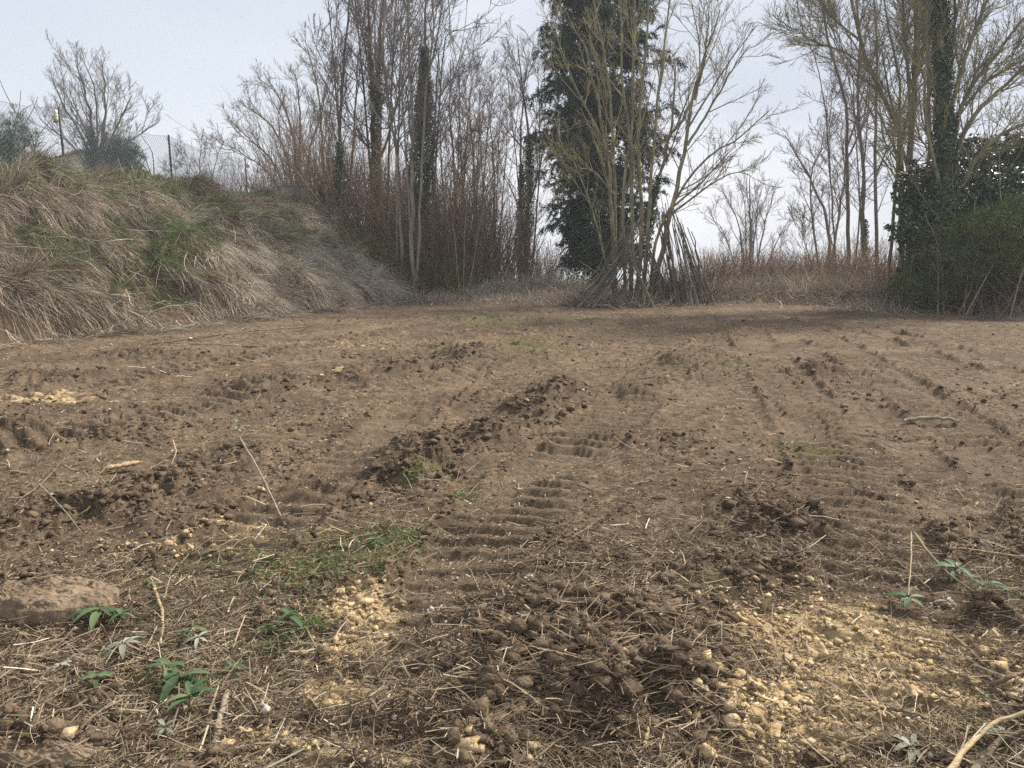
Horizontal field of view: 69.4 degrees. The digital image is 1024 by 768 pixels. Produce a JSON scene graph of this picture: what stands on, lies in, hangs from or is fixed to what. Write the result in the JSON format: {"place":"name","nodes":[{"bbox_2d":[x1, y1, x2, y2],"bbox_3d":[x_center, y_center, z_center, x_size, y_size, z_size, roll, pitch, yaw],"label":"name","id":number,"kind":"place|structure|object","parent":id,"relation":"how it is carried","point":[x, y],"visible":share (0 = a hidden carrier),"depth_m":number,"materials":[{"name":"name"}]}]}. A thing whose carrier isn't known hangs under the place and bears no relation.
{"place":"outdoors","nodes":[
{"label":"outdoors","id":0,"kind":"place"},
{"bbox_2d":[0,162,1023,767],"bbox_3d":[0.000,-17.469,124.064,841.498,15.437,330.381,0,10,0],"label":"ground","id":1,"kind":"structure","parent":0,"point":[830,440],"depth_m":5.84,"materials":[{"name":"soil"}]},
{"bbox_2d":[0,81,70,165],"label":"juniper shrub","id":2,"kind":"object","parent":1,"relation":"on","point":[14,143],"visible":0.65,"depth_m":22.80,"materials":[{"name":"green plant"}]},
{"bbox_2d":[0,736,108,767],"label":"soil slab","id":3,"kind":"structure","parent":1,"relation":"on","point":[54,752],"depth_m":2.22,"materials":[{"name":"soil"}]},
{"bbox_2d":[14,422,96,504],"bbox_3d":[-2.942,0.584,4.659,0.342,0.348,1.698,-3,11,-17],"label":"stick","id":4,"kind":"object","parent":1,"relation":"on","point":[22,497],"visible":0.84,"depth_m":4.81,"materials":[{"name":"wood"}]},
{"bbox_2d":[0,574,120,627],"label":"soil slab","id":5,"kind":"object","parent":1,"relation":"on","point":[58,600],"depth_m":3.14,"materials":[{"name":"soil"}]},
{"bbox_2d":[39,484,82,533],"bbox_3d":[-2.693,0.686,4.348,0.058,0.121,1.042,-9,14,-42],"label":"stick","id":6,"kind":"object","parent":1,"relation":"on","point":[44,489],"visible":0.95,"depth_m":4.10,"materials":[{"name":"grey wood"}]},
{"bbox_2d":[49,149,133,174],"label":"bush","id":7,"kind":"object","parent":1,"relation":"on","point":[68,154],"depth_m":42.22,"materials":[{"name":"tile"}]},
{"bbox_2d":[26,28,162,174],"bbox_3d":[-17.617,-11.004,31.512,5.894,7.101,2.729,0,10,0],"label":"bare tree","id":8,"kind":"object","parent":1,"relation":"on","point":[90,108],"visible":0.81,"depth_m":31.29,"materials":[{"name":"brown plant"}]},
{"bbox_2d":[69,604,122,629],"bbox_3d":[-1.731,0.978,3.103,0.206,0.089,0.225,-10,14,-42],"label":"leafy sprout","id":9,"kind":"object","parent":1,"relation":"on","point":[94,617],"visible":0.91,"depth_m":3.07,"materials":[{"name":"green plant"}]},
{"bbox_2d":[79,671,115,688],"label":"leafy sprout","id":10,"kind":"object","parent":1,"relation":"on","point":[93,675],"visible":0.88,"depth_m":2.64,"materials":[{"name":"green plant"}]},
{"bbox_2d":[68,112,154,175],"bbox_3d":[-12.039,-7.242,23.077,2.796,2.600,2.909,0,10,0],"label":"thuja shrub","id":11,"kind":"object","parent":1,"relation":"on","point":[124,164],"visible":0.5,"depth_m":22.89,"materials":[{"name":"green plant"}]},
{"bbox_2d":[101,636,140,658],"bbox_3d":[-1.506,1.022,2.857,0.143,0.058,0.156,0,10,0],"label":"leafy sprout","id":12,"kind":"object","parent":1,"relation":"on","point":[121,646],"visible":0.91,"depth_m":2.84,"materials":[{"name":"plant"}]},
{"bbox_2d":[108,608,134,623],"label":"leafy sprout","id":13,"kind":"object","parent":1,"relation":"on","point":[118,610],"visible":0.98,"depth_m":3.10,"materials":[{"name":"green plant"}]},
{"bbox_2d":[0,101,247,191],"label":"fence","id":14,"kind":"object","parent":1,"relation":"on","point":[62,140],"visible":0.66,"depth_m":19.55,"materials":[{"name":"metal"}]},
{"bbox_2d":[108,461,140,469],"bbox_3d":[-2.761,0.575,5.270,0.211,0.046,0.080,-5,12,-28],"label":"wood chip","id":15,"kind":"object","parent":1,"relation":"on","point":[122,464],"visible":1,"depth_m":5.25,"materials":[{"name":"wood"}]},
{"bbox_2d":[148,577,164,645],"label":"stick","id":16,"kind":"object","parent":1,"relation":"on","point":[161,606],"visible":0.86,"depth_m":3.19,"materials":[{"name":"brown wood"}]},
{"bbox_2d":[153,718,177,738],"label":"leafy sprout","id":17,"kind":"object","parent":1,"relation":"on","point":[162,722],"visible":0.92,"depth_m":2.37,"materials":[{"name":"plant"}]},
{"bbox_2d":[145,657,186,683],"bbox_3d":[-1.245,1.044,2.666,0.135,0.091,0.162,-3,11,-14],"label":"leafy sprout","id":18,"kind":"object","parent":1,"relation":"on","point":[167,669],"visible":0.91,"depth_m":2.67,"materials":[{"name":"green plant"}]},
{"bbox_2d":[155,667,209,703],"bbox_3d":[-1.178,1.056,2.638,0.177,0.084,0.202,-6,12,-32],"label":"leafy sprout","id":19,"kind":"object","parent":1,"relation":"on","point":[172,680],"visible":0.86,"depth_m":2.61,"materials":[{"name":"green plant"}]},
{"bbox_2d":[0,150,379,342],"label":"green grass","id":20,"kind":"structure","parent":1,"relation":"on","point":[150,242],"depth_m":16.20,"materials":[{"name":"plant"}]},
{"bbox_2d":[164,678,216,711],"bbox_3d":[-1.088,1.075,2.513,0.165,0.095,0.127,-4,11,-21],"label":"leafy sprout","id":21,"kind":"object","parent":1,"relation":"on","point":[190,691],"visible":0.96,"depth_m":2.50,"materials":[{"name":"green plant"}]},
{"bbox_2d":[173,620,210,638],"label":"leafy sprout","id":22,"kind":"object","parent":1,"relation":"on","point":[191,632],"visible":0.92,"depth_m":2.96,"materials":[{"name":"green plant"}]},
{"bbox_2d":[157,124,230,180],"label":"bare tree","id":23,"kind":"object","parent":1,"relation":"on","point":[201,140],"visible":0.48,"depth_m":38.40,"materials":[{"name":"brown plant"}]},
{"bbox_2d":[184,631,210,649],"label":"leafy sprout","id":24,"kind":"object","parent":1,"relation":"on","point":[196,642],"visible":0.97,"depth_m":2.91,"materials":[{"name":"plant"}]},
{"bbox_2d":[0,139,435,348],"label":"dead grass","id":25,"kind":"structure","parent":1,"relation":"on","point":[324,284],"depth_m":16.42,"materials":[{"name":"plant"}]},
{"bbox_2d":[171,342,268,346],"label":"stick","id":26,"kind":"object","parent":1,"relation":"on","point":[225,344],"visible":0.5,"depth_m":11.77,"materials":[{"name":"brown wood"}]},
{"bbox_2d":[211,689,229,743],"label":"stick","id":27,"kind":"object","parent":1,"relation":"on","point":[225,696],"visible":0.59,"depth_m":2.46,"materials":[{"name":"grey wood"}]},
{"bbox_2d":[135,593,309,669],"bbox_3d":[-1.226,0.936,3.086,0.196,0.239,0.788,8,13,36],"label":"stick","id":28,"kind":"object","parent":1,"relation":"on","point":[228,616],"visible":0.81,"depth_m":3.13,"materials":[{"name":"wood"}]},
{"bbox_2d":[150,323,310,344],"bbox_3d":[-4.502,-0.858,12.825,0.992,0.590,3.331,7,12,34],"label":"stick","id":29,"kind":"object","parent":1,"relation":"on","point":[253,330],"visible":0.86,"depth_m":12.36,"materials":[{"name":"wood"}]},
{"bbox_2d":[218,659,247,675],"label":"leafy sprout","id":30,"kind":"object","parent":1,"relation":"on","point":[234,669],"visible":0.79,"depth_m":2.73,"materials":[{"name":"green plant"}]},
{"bbox_2d":[238,436,285,525],"bbox_3d":[-1.637,0.595,4.805,0.030,0.239,1.348,-6,12,-29],"label":"stick","id":31,"kind":"object","parent":1,"relation":"on","point":[266,485],"visible":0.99,"depth_m":4.73,"materials":[{"name":"grey wood"}]},
{"bbox_2d":[257,703,270,714],"bbox_3d":[-0.821,1.068,2.442,0.058,0.031,0.030,6,12,31],"label":"stone","id":32,"kind":"object","parent":1,"relation":"on","point":[265,709],"visible":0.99,"depth_m":2.43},
{"bbox_2d":[205,54,338,184],"bbox_3d":[-9.803,-10.290,30.595,5.709,6.909,2.331,1,10,6],"label":"bare tree","id":33,"kind":"object","parent":1,"relation":"on","point":[273,103],"visible":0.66,"depth_m":30.53,"materials":[{"name":"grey plant"}]},
{"bbox_2d":[210,538,341,551],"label":"stick","id":34,"kind":"object","parent":1,"relation":"on","point":[212,550],"visible":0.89,"depth_m":3.84,"materials":[{"name":"wood"}]},
{"bbox_2d":[274,607,302,626],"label":"leafy sprout","id":35,"kind":"object","parent":1,"relation":"on","point":[296,619],"visible":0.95,"depth_m":3.04,"materials":[{"name":"green plant"}]},
{"bbox_2d":[290,13,367,182],"bbox_3d":[-6.919,-9.964,27.934,2.288,7.800,2.301,6,12,31],"label":"bare tree","id":36,"kind":"object","parent":1,"relation":"on","point":[318,91],"visible":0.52,"depth_m":27.48,"materials":[{"name":"brown plant"}]},
{"bbox_2d":[285,0,378,237],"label":"bare tree","id":37,"kind":"object","parent":1,"relation":"on","point":[340,163],"visible":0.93,"depth_m":24.66,"materials":[{"name":"brown plant"}]},
{"bbox_2d":[156,67,514,280],"bbox_3d":[-8.922,-7.540,29.888,20.934,7.952,11.166,7,13,35],"label":"brushwood thicket","id":38,"kind":"object","parent":1,"relation":"on","point":[309,176],"visible":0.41,"depth_m":25.99,"materials":[{"name":"plant"}]},
{"bbox_2d":[290,540,419,579],"bbox_3d":[-0.735,0.885,3.671,0.725,0.020,0.110,-8,13,-39],"label":"stick","id":39,"kind":"object","parent":1,"relation":"on","point":[356,567],"visible":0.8,"depth_m":3.61,"materials":[{"name":"wood"}]},
{"bbox_2d":[286,0,440,255],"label":"bare tree","id":40,"kind":"object","parent":1,"relation":"on","point":[379,101],"visible":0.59,"depth_m":25.45,"materials":[{"name":"brown plant"}]},
{"bbox_2d":[332,219,499,298],"bbox_3d":[-3.106,-4.147,24.140,5.349,2.722,4.312,8,13,39],"label":"broom shrub","id":41,"kind":"object","parent":1,"relation":"on","point":[432,277],"visible":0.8,"depth_m":23.51,"materials":[{"name":"plant"}]},
{"bbox_2d":[341,0,514,275],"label":"bare tree","id":42,"kind":"object","parent":1,"relation":"on","point":[384,17],"visible":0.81,"depth_m":22.57,"materials":[{"name":"brown plant"}]},
{"bbox_2d":[376,0,486,293],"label":"bare tree","id":43,"kind":"object","parent":1,"relation":"on","point":[413,138],"visible":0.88,"depth_m":22.25,"materials":[{"name":"brown plant"}]},
{"bbox_2d":[445,180,459,292],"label":"sapling","id":44,"kind":"object","parent":1,"relation":"on","point":[454,240],"visible":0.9,"depth_m":22.50,"materials":[{"name":"brown wood"}]},
{"bbox_2d":[327,143,580,288],"bbox_3d":[-1.197,-5.552,25.914,8.270,5.352,9.348,7,12,34],"label":"brushwood thicket","id":45,"kind":"object","parent":1,"relation":"on","point":[445,240],"visible":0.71,"depth_m":24.37,"materials":[{"name":"plant"}]},
{"bbox_2d":[400,0,513,287],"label":"bare tree","id":46,"kind":"object","parent":1,"relation":"on","point":[427,167],"visible":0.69,"depth_m":23.27,"materials":[{"name":"brown plant"}]},
{"bbox_2d":[432,34,504,208],"bbox_3d":[-2.247,-8.468,29.147,3.096,9.933,3.137,-5,11,-25],"label":"bare tree","id":47,"kind":"object","parent":1,"relation":"on","point":[475,128],"visible":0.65,"depth_m":28.64,"materials":[{"name":"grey plant"}]},
{"bbox_2d":[431,47,519,220],"bbox_3d":[-1.587,-8.446,30.251,3.564,9.859,3.399,-3,11,-16],"label":"bare tree","id":48,"kind":"object","parent":1,"relation":"on","point":[492,87],"visible":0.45,"depth_m":29.49,"materials":[{"name":"grey plant"}]},
{"bbox_2d":[468,188,488,292],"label":"sapling","id":49,"kind":"object","parent":1,"relation":"on","point":[476,244],"visible":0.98,"depth_m":22.38,"materials":[{"name":"brown wood"}]},
{"bbox_2d":[459,72,524,247],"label":"bare tree","id":50,"kind":"object","parent":1,"relation":"on","point":[494,152],"visible":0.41,"depth_m":31.61,"materials":[{"name":"grey plant"}]},
{"bbox_2d":[471,629,540,659],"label":"stick","id":51,"kind":"object","parent":1,"relation":"on","point":[500,633],"visible":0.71,"depth_m":2.77,"materials":[{"name":"brown wood"}]},
{"bbox_2d":[0,310,1023,767],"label":"soil clods","id":52,"kind":"object","parent":1,"relation":"on","point":[492,674],"visible":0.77,"depth_m":2.89,"materials":[{"name":"soil"}]},
{"bbox_2d":[0,317,1023,767],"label":"pebbles","id":53,"kind":"object","parent":1,"relation":"on","point":[930,755],"visible":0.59,"depth_m":3.25,"materials":[{"name":"stone"}]},
{"bbox_2d":[0,294,1023,767],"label":"straw litter","id":54,"kind":"object","parent":1,"relation":"on","point":[628,750],"visible":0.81,"depth_m":2.83,"materials":[{"name":"plant"}]},
{"bbox_2d":[462,19,562,280],"bbox_3d":[0.125,-8.141,27.032,4.019,9.738,4.147,0,10,0],"label":"bare tree","id":55,"kind":"object","parent":1,"relation":"on","point":[528,155],"visible":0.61,"depth_m":26.83,"materials":[{"name":"brown plant"}]},
{"bbox_2d":[8,307,1023,767],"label":"weeds","id":56,"kind":"object","parent":1,"relation":"on","point":[332,561],"visible":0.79,"depth_m":3.55,"materials":[{"name":"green plant"}]},
{"bbox_2d":[10,322,1023,767],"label":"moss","id":57,"kind":"object","parent":1,"relation":"on","point":[468,594],"visible":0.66,"depth_m":3.40,"materials":[{"name":"plant"}]},
{"bbox_2d":[15,333,1023,767],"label":"sandy clods","id":58,"kind":"object","parent":1,"relation":"on","point":[471,743],"visible":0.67,"depth_m":2.53,"materials":[{"name":"soil"}]},
{"bbox_2d":[48,503,1023,767],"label":"sandy crumbs","id":59,"kind":"object","parent":1,"relation":"on","point":[772,659],"visible":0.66,"depth_m":2.78,"materials":[{"name":"soil"}]},
{"bbox_2d":[517,0,688,285],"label":"spruce tree","id":60,"kind":"object","parent":1,"relation":"on","point":[585,248],"visible":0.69,"depth_m":24.20,"materials":[{"name":"green plant"}]},
{"bbox_2d":[512,258,722,309],"bbox_3d":[3.080,-2.935,21.544,6.236,1.575,5.079,0,10,0],"label":"brushwood heap","id":61,"kind":"object","parent":1,"relation":"on","point":[603,302],"visible":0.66,"depth_m":20.50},
{"bbox_2d":[563,191,718,308],"bbox_3d":[3.648,-3.812,20.749,4.766,3.264,2.424,-2,10,-12],"label":"branch shelter","id":62,"kind":"object","parent":1,"relation":"on","point":[603,285],"visible":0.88,"depth_m":20.85,"materials":[{"name":"wood"}]},
{"bbox_2d":[506,0,804,302],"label":"bare tree","id":63,"kind":"object","parent":1,"relation":"on","point":[610,181],"visible":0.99,"depth_m":20.52,"materials":[{"name":"brown plant"}]},
{"bbox_2d":[637,49,698,276],"bbox_3d":[5.127,-6.548,23.085,1.744,7.466,2.262,-8,13,-38],"label":"bare tree","id":64,"kind":"object","parent":1,"relation":"on","point":[657,184],"visible":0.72,"depth_m":23.10,"materials":[{"name":"brown plant"}]},
{"bbox_2d":[622,259,725,302],"bbox_3d":[4.677,-3.066,21.734,3.346,1.411,2.554,0,10,0],"label":"brushwood heap","id":65,"kind":"object","parent":1,"relation":"on","point":[679,282],"visible":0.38,"depth_m":21.36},
{"bbox_2d":[698,743,717,759],"bbox_3d":[0.593,1.109,2.236,0.055,0.044,0.050,0,10,0],"label":"soil lump","id":66,"kind":"object","parent":1,"relation":"on","point":[708,751],"visible":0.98,"depth_m":2.22,"materials":[{"name":"soil"}]},
{"bbox_2d":[406,272,1023,314],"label":"cut brushwood","id":67,"kind":"object","parent":1,"relation":"on","point":[728,294],"visible":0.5,"depth_m":21.44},
{"bbox_2d":[696,157,807,269],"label":"bare tree","id":68,"kind":"object","parent":1,"relation":"on","point":[750,237],"visible":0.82,"depth_m":40.96,"materials":[{"name":"grey plant"}]},
{"bbox_2d":[743,615,763,627],"bbox_3d":[0.974,0.965,3.004,0.101,0.050,0.062,4,11,20],"label":"soil lump","id":69,"kind":"object","parent":1,"relation":"on","point":[755,622],"visible":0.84,"depth_m":2.99,"materials":[{"name":"soil"}]},
{"bbox_2d":[649,242,883,286],"bbox_3d":[10.424,-4.350,29.080,11.676,2.672,9.073,0,10,0],"label":"distant brushwood","id":70,"kind":"object","parent":1,"relation":"on","point":[736,267],"visible":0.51,"depth_m":27.56,"materials":[{"name":"plant"}]},
{"bbox_2d":[766,722,781,741],"bbox_3d":[0.835,1.124,2.366,0.049,0.050,0.086,4,11,22],"label":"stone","id":71,"kind":"object","parent":1,"relation":"on","point":[775,729],"visible":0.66,"depth_m":2.36,"materials":[{"name":"stone"}]},
{"bbox_2d":[797,648,823,660],"bbox_3d":[1.158,1.051,2.877,0.103,0.045,0.061,3,11,14],"label":"soil lump","id":72,"kind":"object","parent":1,"relation":"on","point":[812,652],"visible":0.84,"depth_m":2.86,"materials":[{"name":"soil"}]},
{"bbox_2d":[766,96,856,262],"bbox_3d":[13.401,-8.191,33.089,4.099,9.160,2.804,-5,11,-26],"label":"bare tree","id":73,"kind":"object","parent":1,"relation":"on","point":[811,206],"visible":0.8,"depth_m":32.94,"materials":[{"name":"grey plant"}]},
{"bbox_2d":[813,642,828,657],"bbox_3d":[1.199,1.037,2.864,0.066,0.048,0.075,0,10,0],"label":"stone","id":74,"kind":"object","parent":1,"relation":"on","point":[821,649],"visible":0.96,"depth_m":2.86,"materials":[{"name":"stone"}]},
{"bbox_2d":[787,0,909,276],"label":"bare tree","id":75,"kind":"object","parent":1,"relation":"on","point":[847,137],"visible":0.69,"depth_m":23.88,"materials":[{"name":"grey plant"}]},
{"bbox_2d":[742,0,975,307],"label":"bare tree","id":76,"kind":"object","parent":1,"relation":"on","point":[875,86],"visible":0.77,"depth_m":18.81,"materials":[{"name":"brown plant"}]},
{"bbox_2d":[805,1,923,272],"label":"bare tree","id":77,"kind":"object","parent":1,"relation":"on","point":[876,209],"visible":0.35,"depth_m":25.99,"materials":[{"name":"brown plant"}]},
{"bbox_2d":[824,0,926,279],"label":"bare tree","id":78,"kind":"object","parent":1,"relation":"on","point":[864,221],"visible":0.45,"depth_m":24.97,"materials":[{"name":"brown plant"}]},
{"bbox_2d":[761,226,1023,313],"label":"bramble thicket","id":79,"kind":"object","parent":1,"relation":"on","point":[853,260],"visible":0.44,"depth_m":22.57,"materials":[{"name":"plant"}]},
{"bbox_2d":[880,587,925,610],"bbox_3d":[1.721,0.949,3.257,0.174,0.092,0.165,9,14,41],"label":"leafy sprout","id":80,"kind":"object","parent":1,"relation":"on","point":[907,599],"visible":1,"depth_m":3.24,"materials":[{"name":"green plant"}]},
{"bbox_2d":[890,734,924,767],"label":"leafy sprout","id":81,"kind":"object","parent":1,"relation":"on","point":[902,745],"visible":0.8,"depth_m":2.30,"materials":[{"name":"plant"}]},
{"bbox_2d":[908,529,911,594],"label":"stick","id":82,"kind":"object","parent":1,"relation":"on","point":[910,558],"visible":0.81,"depth_m":3.50,"materials":[{"name":"brown wood"}]},
{"bbox_2d":[886,553,935,595],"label":"stick","id":83,"kind":"object","parent":1,"relation":"on","point":[913,574],"visible":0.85,"depth_m":3.55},
{"bbox_2d":[904,684,919,696],"bbox_3d":[1.424,1.088,2.612,0.063,0.035,0.062,0,10,0],"label":"soil lump","id":84,"kind":"object","parent":1,"relation":"on","point":[910,689],"visible":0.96,"depth_m":2.61,"materials":[{"name":"soil"}]},
{"bbox_2d":[890,705,945,727],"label":"stick","id":85,"kind":"object","parent":1,"relation":"on","point":[900,709],"visible":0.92,"depth_m":2.49,"materials":[{"name":"wood"}]},
{"bbox_2d":[819,0,1023,257],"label":"bare tree","id":86,"kind":"object","parent":1,"relation":"on","point":[907,160],"visible":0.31,"depth_m":20.03,"materials":[{"name":"brown plant"}]},
{"bbox_2d":[912,637,944,644],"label":"stick","id":87,"kind":"object","parent":1,"relation":"on","point":[925,640],"visible":0.88,"depth_m":3.00,"materials":[{"name":"brown wood"}]},
{"bbox_2d":[918,213,943,311],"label":"sapling","id":88,"kind":"object","parent":1,"relation":"on","point":[938,244],"visible":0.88,"depth_m":17.57,"materials":[{"name":"plant"}]},
{"bbox_2d":[903,416,959,422],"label":"stick","id":89,"kind":"object","parent":1,"relation":"on","point":[909,419],"visible":1,"depth_m":6.71,"materials":[{"name":"wood"}]},
{"bbox_2d":[859,0,1023,309],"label":"bare tree","id":90,"kind":"object","parent":1,"relation":"on","point":[946,120],"visible":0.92,"depth_m":17.49,"materials":[{"name":"brown plant"}]},
{"bbox_2d":[912,530,973,591],"bbox_3d":[2.068,0.865,3.538,0.072,0.129,0.582,-1,10,-6],"label":"stick","id":91,"kind":"object","parent":1,"relation":"on","point":[932,556],"visible":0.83,"depth_m":3.56,"materials":[{"name":"wood"}]},
{"bbox_2d":[879,125,1023,310],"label":"ivy thicket","id":92,"kind":"object","parent":1,"relation":"on","point":[986,188],"visible":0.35,"depth_m":18.35,"materials":[{"name":"green plant"}]},
{"bbox_2d":[969,112,1023,187],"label":"ivy bush","id":93,"kind":"object","parent":92,"relation":"on","point":[1008,157],"visible":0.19,"depth_m":21.02,"materials":[{"name":"green plant"}]},
{"bbox_2d":[930,559,974,580],"bbox_3d":[2.099,0.898,3.523,0.191,0.084,0.180,8,13,39],"label":"leafy sprout","id":94,"kind":"object","parent":1,"relation":"on","point":[954,572],"visible":0.96,"depth_m":3.52,"materials":[{"name":"green plant"}]},
{"bbox_2d":[883,164,1023,316],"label":"evergreen shrub","id":95,"kind":"object","parent":1,"relation":"on","point":[989,227],"visible":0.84,"depth_m":17.52,"materials":[{"name":"green plant"}]},
{"bbox_2d":[927,545,1023,557],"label":"stick","id":96,"kind":"object","parent":1,"relation":"on","point":[995,553],"visible":0.7,"depth_m":3.79,"materials":[{"name":"brown wood"}]},
{"bbox_2d":[951,634,1010,689],"bbox_3d":[1.775,1.047,2.800,0.024,0.045,0.445,1,10,7],"label":"stick","id":97,"kind":"object","parent":1,"relation":"on","point":[960,642],"visible":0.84,"depth_m":2.90,"materials":[{"name":"brown wood"}]},
{"bbox_2d":[947,710,1023,767],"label":"stick","id":98,"kind":"object","parent":1,"relation":"on","point":[956,761],"visible":0.99,"depth_m":2.32,"materials":[{"name":"brown wood"}]},
{"bbox_2d":[967,579,1008,589],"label":"leafy sprout","id":99,"kind":"object","parent":1,"relation":"on","point":[984,583],"visible":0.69,"depth_m":3.36,"materials":[{"name":"green plant"}]},
{"bbox_2d":[965,208,1015,314],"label":"sapling","id":100,"kind":"object","parent":1,"relation":"on","point":[985,277],"visible":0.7,"depth_m":17.25,"materials":[{"name":"plant"}]},
{"bbox_2d":[971,729,1023,767],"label":"stick","id":101,"kind":"object","parent":1,"relation":"on","point":[1020,732],"visible":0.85,"depth_m":2.30,"materials":[{"name":"wood"}]},
{"bbox_2d":[992,127,1005,309],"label":"sapling","id":102,"kind":"object","parent":1,"relation":"on","point":[1000,194],"visible":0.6,"depth_m":17.39,"materials":[{"name":"brown wood"}]},
{"bbox_2d":[986,725,1018,749],"bbox_3d":[1.572,1.131,2.359,0.114,0.054,0.102,-6,12,-31],"label":"leafy sprout","id":103,"kind":"object","parent":1,"relation":"on","point":[998,729],"visible":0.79,"depth_m":2.37,"materials":[{"name":"plant"}]},
{"bbox_2d":[988,670,1023,686],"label":"stick","id":104,"kind":"object","parent":1,"relation":"on","point":[1006,678],"visible":1,"depth_m":2.60,"materials":[{"name":"wood"}]},
{"bbox_2d":[0,0,1023,282],"label":"sky","id":105,"kind":"structure","parent":0,"point":[188,52],"materials":[{"name":"white"}]},
{"bbox_2d":[345,254,1023,315],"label":"dry grass","id":106,"kind":"structure","parent":0,"point":[794,282],"depth_m":22.02,"materials":[{"name":"plant"}]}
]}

